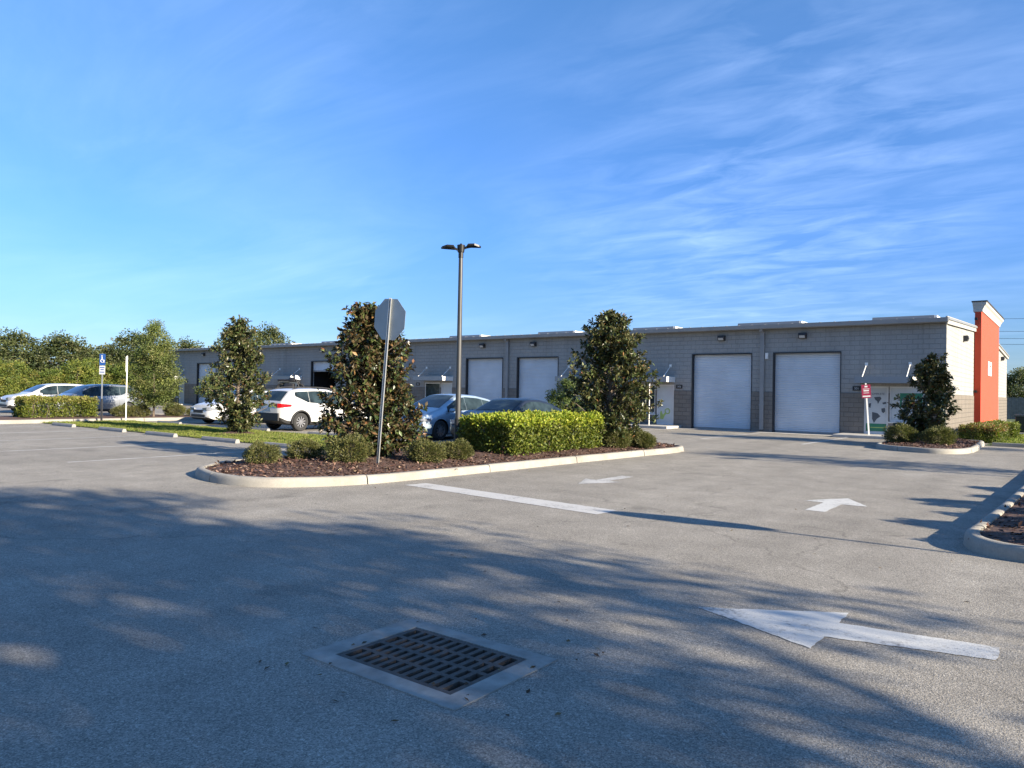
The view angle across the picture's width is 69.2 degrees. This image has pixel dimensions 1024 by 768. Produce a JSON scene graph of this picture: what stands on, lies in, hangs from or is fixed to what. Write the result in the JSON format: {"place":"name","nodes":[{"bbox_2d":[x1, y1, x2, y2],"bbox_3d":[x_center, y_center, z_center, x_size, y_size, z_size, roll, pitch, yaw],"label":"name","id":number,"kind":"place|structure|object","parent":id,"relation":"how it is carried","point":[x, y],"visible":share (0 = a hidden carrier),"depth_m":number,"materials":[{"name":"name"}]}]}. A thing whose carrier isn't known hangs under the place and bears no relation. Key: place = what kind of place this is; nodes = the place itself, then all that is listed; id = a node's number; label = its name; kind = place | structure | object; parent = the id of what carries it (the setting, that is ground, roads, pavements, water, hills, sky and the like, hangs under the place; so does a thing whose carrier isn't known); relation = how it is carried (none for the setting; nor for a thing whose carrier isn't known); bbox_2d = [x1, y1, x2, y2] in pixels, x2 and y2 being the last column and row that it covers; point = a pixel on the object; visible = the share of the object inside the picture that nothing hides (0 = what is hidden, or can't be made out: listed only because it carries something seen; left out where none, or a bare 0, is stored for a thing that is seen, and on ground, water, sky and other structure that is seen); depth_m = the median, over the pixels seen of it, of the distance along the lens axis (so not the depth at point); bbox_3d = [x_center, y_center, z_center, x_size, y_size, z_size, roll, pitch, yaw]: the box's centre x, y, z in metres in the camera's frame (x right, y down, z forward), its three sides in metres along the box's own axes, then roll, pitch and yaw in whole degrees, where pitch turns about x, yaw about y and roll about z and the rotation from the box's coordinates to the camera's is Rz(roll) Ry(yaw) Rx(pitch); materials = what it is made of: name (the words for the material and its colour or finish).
{"place":"outdoors","nodes":[
{"label":"outdoors","id":0,"kind":"place"},
{"bbox_2d":[276,373,303,388],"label":"motorcycle","id":1,"kind":"object","parent":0,"point":[293,378],"visible":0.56,"depth_m":45.48,"materials":[{"name":"metal"}]},
{"bbox_2d":[0,405,1023,767],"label":"parking lot","id":2,"kind":"structure","parent":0,"point":[160,603],"depth_m":5.64,"materials":[{"name":"grey asphalt"}]},
{"bbox_2d":[0,383,81,411],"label":"parked car","id":3,"kind":"object","parent":2,"relation":"on","point":[52,389],"visible":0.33,"depth_m":41.09,"materials":[{"name":"white paint"}]},
{"bbox_2d":[52,422,75,426],"bbox_3d":[-17.221,1.566,28.500,1.820,0.115,0.150,1,-1,37],"label":"wheel stop","id":4,"kind":"object","parent":2,"relation":"on","point":[63,424],"visible":1,"depth_m":28.37,"materials":[{"name":"concrete"}]},
{"bbox_2d":[40,384,143,414],"bbox_3d":[-22.216,0.825,39.395,2.200,1.663,4.781,1,-1,37],"label":"parked car","id":5,"kind":"object","parent":2,"relation":"on","point":[113,396],"visible":0.36,"depth_m":39.09,"materials":[{"name":"silver metal"}]},
{"bbox_2d":[0,414,190,419],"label":"mulch bed","id":6,"kind":"object","parent":2,"relation":"on","point":[67,417],"visible":0.5,"depth_m":32.89,"materials":[{"name":"brown wood"}]},
{"bbox_2d":[12,394,99,417],"bbox_3d":[-20.150,0.986,32.789,1.676,1.107,3.232,1,-1,37],"label":"clipped hedge","id":7,"kind":"object","parent":6,"relation":"on","point":[25,406],"visible":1,"depth_m":32.38,"materials":[{"name":"green plant"}]},
{"bbox_2d":[110,405,133,416],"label":"mounded shrub","id":8,"kind":"object","parent":6,"relation":"on","point":[116,410],"visible":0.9,"depth_m":34.35,"materials":[{"name":"green plant"}]},
{"bbox_2d":[127,404,151,416],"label":"mounded shrub","id":9,"kind":"object","parent":6,"relation":"on","point":[139,410],"visible":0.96,"depth_m":34.80,"materials":[{"name":"green plant"}]},
{"bbox_2d":[120,318,187,416],"bbox_3d":[-16.993,-0.773,35.208,3.814,4.712,2.630,1,-1,37],"label":"young oak","id":10,"kind":"object","parent":6,"relation":"on","point":[151,369],"visible":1,"depth_m":34.80,"materials":[{"name":"green plant"}]},
{"bbox_2d":[162,402,186,415],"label":"mounded shrub","id":11,"kind":"object","parent":6,"relation":"on","point":[180,408],"visible":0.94,"depth_m":36.33,"materials":[{"name":"green plant"}]},
{"bbox_2d":[0,414,201,423],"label":"kerb","id":12,"kind":"structure","parent":2,"relation":"on","point":[95,419],"depth_m":32.19,"materials":[{"name":"concrete"}]},
{"bbox_2d":[16,442,198,450],"bbox_3d":[-10.395,1.641,19.655,0.120,0.001,5.403,1,-1,37],"label":"stall line","id":13,"kind":"object","parent":2,"relation":"on","point":[104,446],"visible":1,"depth_m":19.41,"materials":[{"name":"paint"}]},
{"bbox_2d":[98,427,126,431],"bbox_3d":[-14.048,1.595,26.065,1.820,0.115,0.150,1,-1,37],"label":"wheel stop","id":14,"kind":"object","parent":2,"relation":"on","point":[112,429],"visible":1,"depth_m":25.90,"materials":[{"name":"concrete"}]},
{"bbox_2d":[145,431,177,436],"bbox_3d":[-11.351,1.619,23.995,1.820,0.115,0.150,1,-1,37],"label":"wheel stop","id":15,"kind":"object","parent":2,"relation":"on","point":[164,434],"visible":1,"depth_m":23.89,"materials":[{"name":"concrete"}]},
{"bbox_2d":[75,449,284,461],"bbox_3d":[-7.537,1.667,17.468,0.120,0.001,5.408,1,-1,37],"label":"stall line","id":16,"kind":"object","parent":2,"relation":"on","point":[160,456],"visible":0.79,"depth_m":16.63,"materials":[{"name":"paint"}]},
{"bbox_2d":[194,374,225,399],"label":"tree","id":17,"kind":"object","parent":2,"relation":"on","point":[207,378],"visible":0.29,"depth_m":51.33,"materials":[{"name":"green plant"}]},
{"bbox_2d":[201,436,239,442],"bbox_3d":[-8.614,1.644,21.895,1.820,0.115,0.150,1,-1,37],"label":"wheel stop","id":18,"kind":"object","parent":2,"relation":"on","point":[217,439],"visible":1,"depth_m":21.77,"materials":[{"name":"concrete"}]},
{"bbox_2d":[190,390,266,423],"bbox_3d":[-12.001,0.998,33.572,2.160,1.545,4.681,1,-1,37],"label":"parked car","id":19,"kind":"object","parent":2,"relation":"on","point":[204,412],"visible":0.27,"depth_m":31.76,"materials":[{"name":"white paint"}]},
{"bbox_2d":[40,420,441,449],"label":"median grass","id":20,"kind":"structure","parent":2,"relation":"on","point":[190,430],"depth_m":25.89,"materials":[{"name":"green plant"}]},
{"bbox_2d":[99,353,105,420],"bbox_3d":[-17.655,0.209,31.950,0.270,3.050,0.068,1,-1,8],"label":"parking sign","id":21,"kind":"object","parent":20,"relation":"on","point":[102,363],"visible":0.96,"depth_m":31.94,"materials":[{"name":"metal"}]},
{"bbox_2d":[125,356,127,419],"bbox_3d":[-17.045,0.254,32.809,0.047,3.000,0.320,1,-1,-15],"label":"parking sign","id":22,"kind":"object","parent":20,"relation":"on","point":[126,385],"visible":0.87,"depth_m":32.80,"materials":[{"name":"white metal"}]},
{"bbox_2d":[222,431,257,433],"bbox_3d":[-9.411,1.647,25.456,1.554,0.100,1.400,1,-1,37],"label":"mulch ring","id":23,"kind":"object","parent":20,"relation":"on","point":[236,432],"visible":0.65,"depth_m":25.18,"materials":[{"name":"brown wood"}]},
{"bbox_2d":[197,314,275,432],"bbox_3d":[-9.468,-0.323,25.394,2.218,4.155,2.456,1,-1,37],"label":"magnolia tree","id":24,"kind":"object","parent":23,"relation":"on","point":[241,418],"visible":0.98,"depth_m":25.30,"materials":[{"name":"green plant"}]},
{"bbox_2d":[250,427,269,430],"bbox_3d":[-9.673,1.691,27.825,1.820,0.115,0.150,1,-1,37],"label":"wheel stop","id":25,"kind":"object","parent":2,"relation":"on","point":[265,429],"visible":0.35,"depth_m":27.40,"materials":[{"name":"concrete"}]},
{"bbox_2d":[264,442,303,448],"bbox_3d":[-6.114,1.666,19.978,1.820,0.115,0.150,1,-1,37],"label":"wheel stop","id":26,"kind":"object","parent":2,"relation":"on","point":[282,444],"visible":0.3,"depth_m":20.04,"materials":[{"name":"concrete"}]},
{"bbox_2d":[255,387,366,430],"bbox_3d":[-7.866,0.958,29.646,2.200,1.684,4.481,1,-1,37],"label":"parked car","id":27,"kind":"object","parent":2,"relation":"on","point":[298,409],"visible":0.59,"depth_m":28.06,"materials":[{"name":"white paint"}]},
{"bbox_2d":[307,432,335,435],"bbox_3d":[-6.341,1.721,25.268,1.820,0.115,0.150,1,-1,37],"label":"wheel stop","id":28,"kind":"object","parent":2,"relation":"on","point":[322,433],"visible":0.3,"depth_m":25.39,"materials":[{"name":"concrete"}]},
{"bbox_2d":[301,618,557,710],"bbox_3d":[-0.507,2.097,4.473,1.240,0.907,0.930,1,-1,37],"label":"storm drain","id":29,"kind":"object","parent":2,"relation":"in","point":[412,657],"visible":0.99,"depth_m":4.42,"materials":[{"name":"concrete"}]},
{"bbox_2d":[195,443,683,487],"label":"kerb","id":30,"kind":"structure","parent":2,"relation":"on","point":[203,473],"depth_m":13.30,"materials":[{"name":"concrete"}]},
{"bbox_2d":[205,440,678,476],"bbox_3d":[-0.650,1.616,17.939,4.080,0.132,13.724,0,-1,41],"label":"mulch bed","id":31,"kind":"object","parent":2,"relation":"on","point":[483,453],"visible":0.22,"depth_m":14.20,"materials":[{"name":"brown wood"}]},
{"bbox_2d":[241,440,282,463],"bbox_3d":[-4.697,1.298,14.010,0.774,0.497,0.753,1,-1,-27],"label":"mounded shrub","id":32,"kind":"object","parent":31,"relation":"on","point":[254,450],"visible":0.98,"depth_m":13.85,"materials":[{"name":"green plant"}]},
{"bbox_2d":[284,437,325,458],"bbox_3d":[-4.135,1.289,14.725,0.845,0.494,0.791,1,-1,37],"label":"mounded shrub","id":33,"kind":"object","parent":31,"relation":"on","point":[314,448],"visible":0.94,"depth_m":14.57,"materials":[{"name":"green plant"}]},
{"bbox_2d":[322,432,374,462],"bbox_3d":[-3.129,1.235,14.198,0.976,0.641,0.971,2,-1,-39],"label":"mounded shrub","id":34,"kind":"object","parent":31,"relation":"on","point":[358,443],"visible":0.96,"depth_m":14.06,"materials":[{"name":"green plant"}]},
{"bbox_2d":[311,301,431,456],"bbox_3d":[-3.002,-0.073,15.762,2.471,3.397,2.426,1,-1,37],"label":"magnolia tree","id":35,"kind":"object","parent":31,"relation":"on","point":[361,372],"visible":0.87,"depth_m":15.39,"materials":[{"name":"green plant"}]},
{"bbox_2d":[374,298,405,462],"bbox_3d":[-2.425,0.033,14.062,0.776,3.320,0.044,6,2,33],"label":"stop sign","id":36,"kind":"object","parent":31,"relation":"on","point":[390,315],"visible":1,"depth_m":14.04,"materials":[{"name":"metal"}]},
{"bbox_2d":[402,436,448,463],"bbox_3d":[-1.731,1.330,14.875,0.934,0.566,0.901,1,-1,-27],"label":"mounded shrub","id":37,"kind":"object","parent":31,"relation":"on","point":[416,449],"visible":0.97,"depth_m":14.71,"materials":[{"name":"green plant"}]},
{"bbox_2d":[442,437,474,459],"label":"mounded shrub","id":38,"kind":"object","parent":31,"relation":"on","point":[459,446],"visible":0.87,"depth_m":15.48,"materials":[{"name":"green plant"}]},
{"bbox_2d":[441,243,480,440],"bbox_3d":[-1.321,-0.889,18.556,0.977,5.260,0.398,1,-1,-13],"label":"lamp post","id":39,"kind":"object","parent":31,"relation":"on","point":[460,248],"visible":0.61,"depth_m":18.51,"materials":[{"name":"metal"}]},
{"bbox_2d":[455,409,605,455],"bbox_3d":[0.583,1.165,18.546,2.013,1.087,4.223,1,-1,37],"label":"clipped hedge","id":40,"kind":"object","parent":31,"relation":"on","point":[510,432],"visible":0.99,"depth_m":17.40,"materials":[{"name":"green plant"}]},
{"bbox_2d":[563,309,664,446],"bbox_3d":[2.718,-0.191,20.788,2.934,3.900,2.796,1,-1,37],"label":"magnolia tree","id":41,"kind":"object","parent":31,"relation":"on","point":[619,357],"visible":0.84,"depth_m":20.29,"materials":[{"name":"green plant"}]},
{"bbox_2d":[600,429,634,447],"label":"mounded shrub","id":42,"kind":"object","parent":31,"relation":"on","point":[626,441],"visible":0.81,"depth_m":19.73,"materials":[{"name":"green plant"}]},
{"bbox_2d":[631,430,657,448],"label":"mounded shrub","id":43,"kind":"object","parent":31,"relation":"on","point":[642,443],"visible":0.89,"depth_m":20.16,"materials":[{"name":"green plant"}]},
{"bbox_2d":[399,394,489,439],"bbox_3d":[-2.218,1.093,25.624,2.140,1.522,4.331,1,-1,37],"label":"parked car","id":44,"kind":"object","parent":2,"relation":"on","point":[438,415],"visible":0.39,"depth_m":24.41,"materials":[{"name":"blue metal"}]},
{"bbox_2d":[449,398,561,435],"bbox_3d":[0.057,1.168,24.319,2.160,1.422,4.681,1,-1,37],"label":"parked car","id":45,"kind":"object","parent":2,"relation":"on","point":[510,404],"visible":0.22,"depth_m":23.74,"materials":[{"name":"blue paint"}]},
{"bbox_2d":[186,405,832,435],"bbox_3d":[-7.520,2.001,47.885,58.200,0.001,0.900,1,-1,37],"label":"concrete apron","id":46,"kind":"object","parent":2,"relation":"on","point":[726,430],"depth_m":33.79,"materials":[{"name":"grey concrete"}]},
{"bbox_2d":[409,483,617,513],"bbox_3d":[-0.189,1.729,11.402,4.026,0.001,0.503,0,-1,42],"label":"painted stop bar","id":47,"kind":"object","parent":2,"relation":"on","point":[566,506],"visible":1,"depth_m":11.13,"materials":[{"name":"paint"}]},
{"bbox_2d":[91,451,967,720],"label":"leaf litter","id":48,"kind":"object","parent":2,"relation":"on","point":[527,691],"visible":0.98,"depth_m":4.33,"materials":[{"name":"brown plant"}]},
{"bbox_2d":[544,376,583,411],"bbox_3d":[2.882,0.835,36.896,2.711,2.472,2.227,1,-1,4],"label":"tree","id":49,"kind":"object","parent":2,"relation":"on","point":[552,397],"visible":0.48,"depth_m":36.61,"materials":[{"name":"green plant"}]},
{"bbox_2d":[164,300,1009,436],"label":"warehouse","id":50,"kind":"structure","parent":2,"relation":"on","point":[796,377],"depth_m":35.58,"materials":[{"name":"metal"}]},
{"bbox_2d":[179,381,184,403],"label":"entry door","id":51,"kind":"structure","parent":50,"relation":"in","point":[181,400],"depth_m":65.01,"materials":[{"name":"metal"}]},
{"bbox_2d":[196,363,215,403],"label":"roll up door","id":52,"kind":"structure","parent":50,"relation":"in","point":[201,367],"depth_m":63.24,"materials":[{"name":"paint"}]},
{"bbox_2d":[310,361,335,386],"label":"roll up door","id":53,"kind":"structure","parent":50,"relation":"in","point":[316,366],"depth_m":53.71,"materials":[{"name":"paint"}]},
{"bbox_2d":[425,383,439,396],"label":"window","id":54,"kind":"structure","parent":50,"relation":"in","point":[430,388],"depth_m":46.67,"materials":[{"name":"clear glass"}]},
{"bbox_2d":[441,383,451,393],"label":"entry door","id":55,"kind":"structure","parent":50,"relation":"in","point":[446,388],"depth_m":45.94,"materials":[{"name":"metal"}]},
{"bbox_2d":[465,357,502,400],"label":"roll up door","id":56,"kind":"structure","parent":50,"relation":"in","point":[484,376],"depth_m":44.21,"materials":[{"name":"paint"}]},
{"bbox_2d":[516,356,558,405],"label":"roll up door","id":57,"kind":"structure","parent":50,"relation":"in","point":[535,375],"depth_m":41.92,"materials":[{"name":"paint"}]},
{"bbox_2d":[636,384,655,414],"bbox_3d":[6.669,0.782,37.655,1.410,1.520,0.190,1,-1,37],"label":"window","id":58,"kind":"structure","parent":50,"relation":"in","point":[652,400],"depth_m":37.40,"materials":[{"name":"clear glass"}]},
{"bbox_2d":[656,385,673,424],"bbox_3d":[7.659,1.031,36.952,0.940,2.000,0.090,1,-1,37],"label":"entry door","id":59,"kind":"structure","parent":50,"relation":"in","point":[665,392],"depth_m":36.92,"materials":[{"name":"metal"}]},
{"bbox_2d":[691,353,751,430],"bbox_3d":[9.944,0.362,35.224,2.940,3.620,0.216,1,-1,37],"label":"roll up door","id":60,"kind":"structure","parent":50,"relation":"in","point":[721,387],"depth_m":35.30,"materials":[{"name":"paint"}]},
{"bbox_2d":[772,351,840,434],"bbox_3d":[13.030,0.390,32.856,2.900,3.620,0.216,1,-1,37],"label":"roll up door","id":61,"kind":"structure","parent":50,"relation":"in","point":[806,391],"depth_m":32.92,"materials":[{"name":"paint"}]},
{"bbox_2d":[864,386,888,433],"bbox_3d":[15.256,1.099,31.084,0.940,2.000,0.152,1,-1,37],"label":"entry door","id":62,"kind":"structure","parent":50,"relation":"in","point":[877,404],"depth_m":31.07,"materials":[{"name":"glass"}]},
{"bbox_2d":[888,386,924,423],"bbox_3d":[16.189,0.867,30.350,1.410,1.520,0.190,1,-1,37],"label":"window","id":63,"kind":"structure","parent":50,"relation":"in","point":[902,391],"depth_m":30.58,"materials":[{"name":"glass"}]},
{"bbox_2d":[579,476,630,483],"bbox_3d":[1.744,1.789,13.827,0.800,0.001,1.770,1,-1,37],"label":"painted arrow","id":64,"kind":"object","parent":2,"relation":"on","point":[588,481],"visible":1,"depth_m":13.73,"materials":[{"name":"paint"}]},
{"bbox_2d":[805,498,866,511],"bbox_3d":[4.804,1.814,11.217,1.713,0.001,0.867,1,-1,-33],"label":"painted arrow","id":65,"kind":"object","parent":2,"relation":"on","point":[826,505],"visible":1,"depth_m":11.26,"materials":[{"name":"paint"}]},
{"bbox_2d":[699,607,999,659],"bbox_3d":[2.280,1.703,5.140,1.860,0.001,0.883,1,-1,8],"label":"painted arrow","id":66,"kind":"object","parent":2,"relation":"on","point":[809,629],"visible":1,"depth_m":5.09,"materials":[{"name":"paint"}]},
{"bbox_2d":[875,440,984,453],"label":"kerb","id":67,"kind":"structure","parent":2,"relation":"on","point":[980,444],"depth_m":22.52,"materials":[{"name":"concrete"}]},
{"bbox_2d":[882,438,978,448],"bbox_3d":[14.227,1.985,25.150,2.511,0.072,6.714,1,-1,37],"label":"mulch bed","id":68,"kind":"object","parent":2,"relation":"on","point":[919,444],"visible":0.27,"depth_m":23.67,"materials":[{"name":"brown wood"}]},
{"bbox_2d":[881,422,923,442],"bbox_3d":[12.989,1.650,24.823,1.214,0.758,1.252,1,-1,-2],"label":"mounded shrub","id":69,"kind":"object","parent":68,"relation":"on","point":[908,433],"visible":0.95,"depth_m":24.57,"materials":[{"name":"green plant"}]},
{"bbox_2d":[887,352,961,440],"bbox_3d":[14.483,0.468,25.789,2.205,3.203,2.075,1,-1,-37],"label":"magnolia tree","id":70,"kind":"object","parent":68,"relation":"on","point":[937,389],"visible":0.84,"depth_m":25.48,"materials":[{"name":"green plant"}]},
{"bbox_2d":[919,424,957,444],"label":"mounded shrub","id":71,"kind":"object","parent":68,"relation":"on","point":[938,433],"visible":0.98,"depth_m":23.99,"materials":[{"name":"green plant"}]},
{"bbox_2d":[963,485,1023,562],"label":"kerb","id":72,"kind":"structure","parent":2,"relation":"on","point":[977,542],"depth_m":7.88,"materials":[{"name":"concrete"}]},
{"bbox_2d":[968,495,1023,544],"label":"mulch bed","id":73,"kind":"object","parent":2,"relation":"on","point":[996,532],"visible":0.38,"depth_m":8.64,"materials":[{"name":"brown wood"}]},
{"bbox_2d":[992,442,1023,447],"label":"lawn kerb","id":74,"kind":"structure","parent":2,"relation":"on","point":[1008,445],"depth_m":25.90,"materials":[{"name":"concrete"}]},
{"bbox_2d":[0,0,1023,400],"label":"sky","id":75,"kind":"structure","parent":0,"point":[191,166],"materials":[{"name":"blue"}]},
{"bbox_2d":[628,423,681,428],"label":"sidewalk","id":76,"kind":"structure","parent":0,"point":[658,426],"depth_m":35.72,"materials":[{"name":"concrete"}]},
{"bbox_2d":[833,433,897,438],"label":"sidewalk","id":77,"kind":"structure","parent":0,"point":[859,435],"depth_m":30.05,"materials":[{"name":"concrete"}]},
{"bbox_2d":[861,383,870,434],"bbox_3d":[14.446,1.077,30.160,0.340,2.220,0.047,-3,-2,17],"label":"tow sign","id":78,"kind":"object","parent":77,"relation":"on","point":[866,391],"visible":0.92,"depth_m":30.15,"materials":[{"name":"white metal"}]},
{"bbox_2d":[967,434,1023,443],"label":"lawn grass","id":79,"kind":"structure","parent":0,"point":[1020,439],"depth_m":29.61,"materials":[{"name":"green plant"}]},
{"label":"ground","id":80,"kind":"structure","parent":0,"visible":0},
{"bbox_2d":[0,337,24,365],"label":"background tree","id":81,"kind":"object","parent":80,"relation":"on","point":[7,357],"visible":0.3,"depth_m":66.58,"materials":[{"name":"green plant"}]},
{"bbox_2d":[0,359,33,396],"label":"tall bush","id":82,"kind":"object","parent":80,"relation":"on","point":[8,386],"visible":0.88,"depth_m":55.61,"materials":[{"name":"green plant"}]},
{"bbox_2d":[0,360,40,393],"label":"tall bush","id":83,"kind":"object","parent":80,"relation":"on","point":[23,368],"visible":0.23,"depth_m":58.32,"materials":[{"name":"green plant"}]},
{"bbox_2d":[0,326,58,379],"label":"background tree","id":84,"kind":"object","parent":80,"relation":"on","point":[21,340],"visible":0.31,"depth_m":68.70,"materials":[{"name":"green plant"}]},
{"bbox_2d":[15,368,86,390],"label":"tall bush","id":85,"kind":"object","parent":80,"relation":"on","point":[48,378],"visible":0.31,"depth_m":58.40,"materials":[{"name":"green plant"}]},
{"bbox_2d":[17,329,110,379],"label":"background tree","id":86,"kind":"object","parent":80,"relation":"on","point":[57,343],"visible":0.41,"depth_m":69.57,"materials":[{"name":"green plant"}]},
{"bbox_2d":[49,358,111,384],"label":"tall bush","id":87,"kind":"object","parent":80,"relation":"on","point":[86,369],"visible":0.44,"depth_m":59.81,"materials":[{"name":"green plant"}]},
{"bbox_2d":[62,357,125,384],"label":"tall bush","id":88,"kind":"object","parent":80,"relation":"on","point":[107,369],"visible":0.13,"depth_m":62.71,"materials":[{"name":"green plant"}]},
{"bbox_2d":[65,344,125,377],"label":"background tree","id":89,"kind":"object","parent":80,"relation":"on","point":[100,353],"visible":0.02,"depth_m":75.41,"materials":[{"name":"green plant"}]},
{"bbox_2d":[107,362,150,398],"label":"tall bush","id":90,"kind":"object","parent":80,"relation":"on","point":[121,369],"visible":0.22,"depth_m":62.79,"materials":[{"name":"green plant"}]},
{"bbox_2d":[97,328,170,382],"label":"background tree","id":91,"kind":"object","parent":80,"relation":"on","point":[122,342],"visible":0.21,"depth_m":75.31,"materials":[{"name":"green plant"}]},
{"bbox_2d":[129,370,171,401],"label":"tall bush","id":92,"kind":"object","parent":80,"relation":"on","point":[155,380],"visible":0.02,"depth_m":64.90,"materials":[{"name":"green plant"}]},
{"bbox_2d":[162,335,204,373],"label":"background tree","id":93,"kind":"object","parent":80,"relation":"on","point":[184,344],"visible":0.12,"depth_m":81.75,"materials":[{"name":"green plant"}]},
{"bbox_2d":[214,325,269,345],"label":"background tree","id":94,"kind":"object","parent":80,"relation":"on","point":[250,340],"visible":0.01,"depth_m":91.21,"materials":[{"name":"green plant"}]},
{"bbox_2d":[253,321,295,344],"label":"background tree","id":95,"kind":"object","parent":80,"relation":"on","point":[273,337],"visible":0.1,"depth_m":94.92,"materials":[{"name":"green plant"}]},
{"bbox_2d":[1006,367,1023,413],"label":"background tree","id":96,"kind":"object","parent":80,"relation":"on","point":[1015,389],"visible":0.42,"depth_m":67.05,"materials":[{"name":"green plant"}]},
{"label":"lawn soil","id":97,"kind":"structure","parent":0,"visible":0},
{"bbox_2d":[957,421,1015,442],"bbox_3d":[19.147,1.925,29.905,1.808,0.817,4.944,1,-1,37],"label":"clipped hedge","id":98,"kind":"object","parent":97,"relation":"on","point":[998,432],"visible":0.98,"depth_m":28.36,"materials":[{"name":"green plant"}]},
{"bbox_2d":[983,419,1021,437],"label":"clipped hedge","id":99,"kind":"object","parent":97,"relation":"on","point":[1014,432],"visible":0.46,"depth_m":31.98,"materials":[{"name":"green plant"}]},
{"bbox_2d":[1006,397,1023,418],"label":"board fence","id":100,"kind":"object","parent":97,"relation":"on","point":[1012,411],"visible":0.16,"depth_m":63.00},
{"bbox_2d":[1014,415,1023,433],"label":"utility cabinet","id":101,"kind":"object","parent":97,"relation":"on","point":[1020,418],"visible":0.33,"depth_m":35.47,"materials":[{"name":"grey metal"}]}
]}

